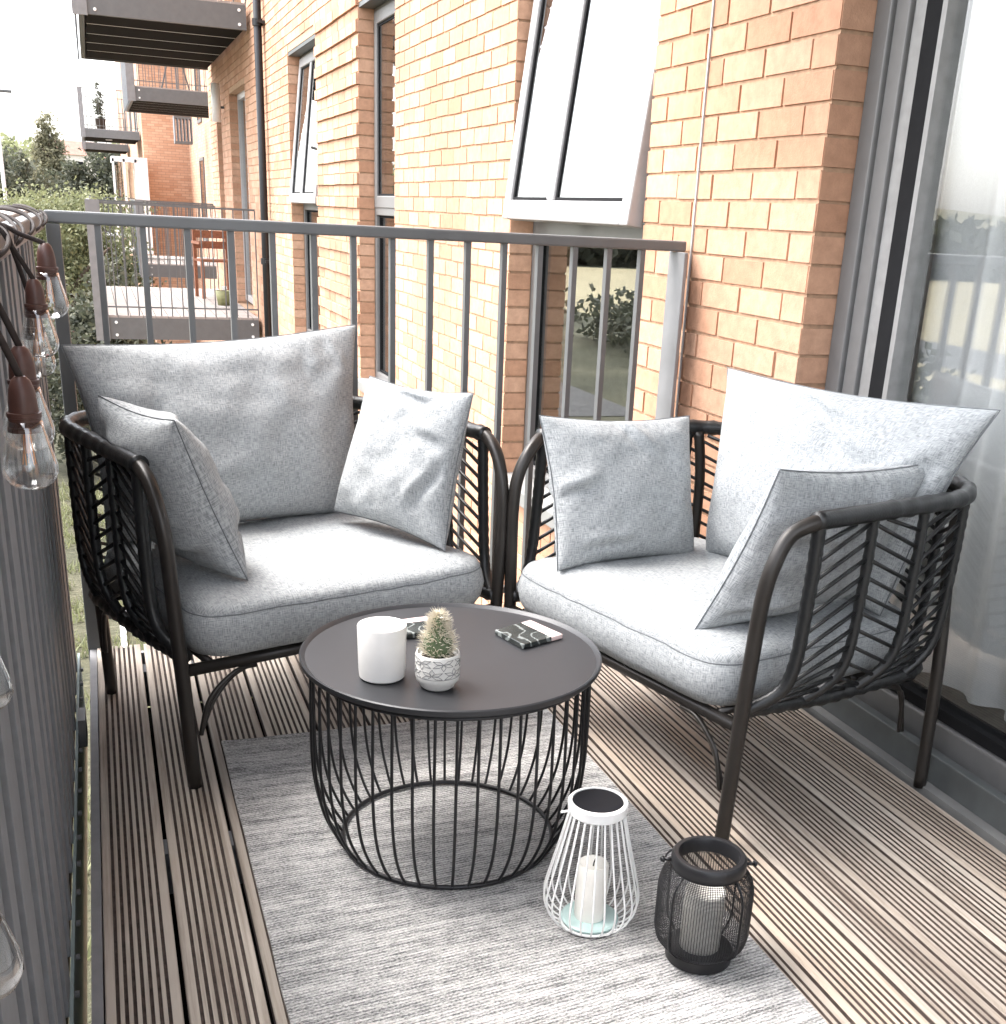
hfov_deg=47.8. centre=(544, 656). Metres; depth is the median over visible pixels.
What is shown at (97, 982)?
deck beam
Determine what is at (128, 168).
window
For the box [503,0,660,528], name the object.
window
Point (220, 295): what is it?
plant pot
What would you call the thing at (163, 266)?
balcony
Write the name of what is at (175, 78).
garden table
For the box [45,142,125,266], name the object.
broadleaf tree
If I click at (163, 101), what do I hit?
balcony
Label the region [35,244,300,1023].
ground
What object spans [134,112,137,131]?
window
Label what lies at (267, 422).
cushion
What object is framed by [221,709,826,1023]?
rug
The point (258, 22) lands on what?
drainpipe
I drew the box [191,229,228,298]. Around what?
slatted chair
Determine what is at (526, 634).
coaster
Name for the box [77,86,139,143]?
balcony
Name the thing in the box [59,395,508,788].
armchair
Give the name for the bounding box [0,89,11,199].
street lamp
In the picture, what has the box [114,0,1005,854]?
apartment building
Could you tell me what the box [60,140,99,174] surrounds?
house
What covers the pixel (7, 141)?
hillside woodland
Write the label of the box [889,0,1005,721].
curtain
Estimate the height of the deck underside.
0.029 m
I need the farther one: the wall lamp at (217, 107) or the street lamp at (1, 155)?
the street lamp at (1, 155)
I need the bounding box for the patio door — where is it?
[802,0,1005,854]
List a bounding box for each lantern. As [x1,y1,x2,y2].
[543,787,639,937]
[654,835,757,974]
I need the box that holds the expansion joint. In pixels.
[675,0,714,416]
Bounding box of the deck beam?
[90,649,297,1023]
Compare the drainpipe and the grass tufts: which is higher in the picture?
the drainpipe
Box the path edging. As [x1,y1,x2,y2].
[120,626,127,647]
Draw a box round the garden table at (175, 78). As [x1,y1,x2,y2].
[161,67,189,89]
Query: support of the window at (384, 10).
in the apartment building
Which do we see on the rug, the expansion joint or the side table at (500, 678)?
the side table at (500, 678)
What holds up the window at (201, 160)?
in the apartment building
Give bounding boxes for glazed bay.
[110,156,153,254]
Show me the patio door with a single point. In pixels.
(917, 48)
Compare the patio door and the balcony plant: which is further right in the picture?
the patio door
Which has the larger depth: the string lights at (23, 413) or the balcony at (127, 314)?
the balcony at (127, 314)
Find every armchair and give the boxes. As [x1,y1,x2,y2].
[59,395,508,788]
[504,419,976,840]
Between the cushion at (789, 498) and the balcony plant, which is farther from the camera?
the balcony plant
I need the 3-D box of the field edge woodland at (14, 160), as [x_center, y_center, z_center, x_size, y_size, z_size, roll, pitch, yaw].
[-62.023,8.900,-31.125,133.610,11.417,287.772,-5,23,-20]
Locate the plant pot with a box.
[215,290,229,305]
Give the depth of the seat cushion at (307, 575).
2.60 m
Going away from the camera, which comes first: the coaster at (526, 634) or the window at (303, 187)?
the coaster at (526, 634)
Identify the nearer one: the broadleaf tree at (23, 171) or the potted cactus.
the potted cactus
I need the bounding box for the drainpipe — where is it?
[252,0,271,337]
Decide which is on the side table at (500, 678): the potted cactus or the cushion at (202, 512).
the potted cactus
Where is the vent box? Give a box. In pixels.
[173,116,192,144]
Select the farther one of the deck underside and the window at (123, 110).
the window at (123, 110)
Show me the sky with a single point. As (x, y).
(41, 67)
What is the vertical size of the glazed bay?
2.660 m
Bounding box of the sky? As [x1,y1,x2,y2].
[0,0,118,146]
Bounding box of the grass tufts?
[58,478,251,960]
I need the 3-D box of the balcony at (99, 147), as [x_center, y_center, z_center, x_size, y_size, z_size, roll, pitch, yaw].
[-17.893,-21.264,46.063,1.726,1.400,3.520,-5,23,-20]
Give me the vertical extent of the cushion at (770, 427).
0.465 m
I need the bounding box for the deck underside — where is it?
[148,698,306,1023]
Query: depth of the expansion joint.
3.39 m
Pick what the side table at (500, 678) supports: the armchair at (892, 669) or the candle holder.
the candle holder
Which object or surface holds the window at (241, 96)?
in the apartment building
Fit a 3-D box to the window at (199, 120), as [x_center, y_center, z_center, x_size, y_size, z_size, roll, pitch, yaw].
[-9.451,-15.740,30.863,0.029,2.200,1.300,-5,23,-20]
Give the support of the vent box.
attached to the apartment building
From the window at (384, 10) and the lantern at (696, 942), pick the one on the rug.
the lantern at (696, 942)
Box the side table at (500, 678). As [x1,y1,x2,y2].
[299,603,601,889]
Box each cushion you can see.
[60,324,356,545]
[98,395,247,580]
[104,512,483,655]
[334,376,473,550]
[518,537,908,705]
[539,415,693,571]
[694,465,924,629]
[706,367,1000,615]
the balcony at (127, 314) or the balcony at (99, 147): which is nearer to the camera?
the balcony at (127, 314)
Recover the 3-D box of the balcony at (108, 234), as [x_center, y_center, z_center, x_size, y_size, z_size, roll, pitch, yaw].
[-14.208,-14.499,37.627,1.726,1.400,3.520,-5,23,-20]
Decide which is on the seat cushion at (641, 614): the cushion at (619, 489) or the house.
the cushion at (619, 489)
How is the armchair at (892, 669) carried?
on the deck
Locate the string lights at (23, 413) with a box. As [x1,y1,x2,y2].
[0,204,68,999]
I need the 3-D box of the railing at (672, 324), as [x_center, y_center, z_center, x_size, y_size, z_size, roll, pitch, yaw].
[-0.439,-0.519,3.354,1.779,1.408,0.105,-5,23,-20]
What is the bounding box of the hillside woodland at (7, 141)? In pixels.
[0,132,119,175]
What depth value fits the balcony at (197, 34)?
12.04 m
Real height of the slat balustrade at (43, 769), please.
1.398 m
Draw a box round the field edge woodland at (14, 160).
[2,149,37,182]
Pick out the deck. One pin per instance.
(879, 894)
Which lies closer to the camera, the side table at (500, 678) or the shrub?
the side table at (500, 678)
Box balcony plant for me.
[91,82,105,128]
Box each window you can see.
[123,110,127,144]
[128,168,131,197]
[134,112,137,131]
[194,69,201,123]
[199,157,207,240]
[237,90,252,303]
[288,34,320,334]
[358,0,395,392]
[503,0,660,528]
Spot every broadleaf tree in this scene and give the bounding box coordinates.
[0,138,81,240]
[0,176,162,422]
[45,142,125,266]
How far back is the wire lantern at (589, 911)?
2.01 m
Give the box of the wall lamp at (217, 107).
[210,83,223,121]
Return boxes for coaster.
[401,616,427,638]
[495,620,561,648]
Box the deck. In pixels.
[97,644,1005,1023]
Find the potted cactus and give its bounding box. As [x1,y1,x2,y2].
[415,606,460,691]
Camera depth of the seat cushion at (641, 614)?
2.48 m
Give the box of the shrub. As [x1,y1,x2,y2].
[43,246,171,462]
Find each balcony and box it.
[71,0,246,69]
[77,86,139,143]
[81,110,128,153]
[84,198,259,340]
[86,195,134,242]
[120,62,208,117]
[130,199,216,278]
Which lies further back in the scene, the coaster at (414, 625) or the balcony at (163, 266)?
the balcony at (163, 266)
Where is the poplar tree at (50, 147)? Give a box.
[28,109,70,251]
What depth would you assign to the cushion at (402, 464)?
2.77 m
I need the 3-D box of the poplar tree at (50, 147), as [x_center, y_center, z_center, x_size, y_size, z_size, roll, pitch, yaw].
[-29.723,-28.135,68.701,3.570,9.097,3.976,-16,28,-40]
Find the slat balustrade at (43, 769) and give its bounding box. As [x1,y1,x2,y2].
[0,209,87,1023]
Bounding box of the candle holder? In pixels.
[357,616,406,683]
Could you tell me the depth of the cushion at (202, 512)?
2.38 m
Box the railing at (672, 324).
[44,210,687,661]

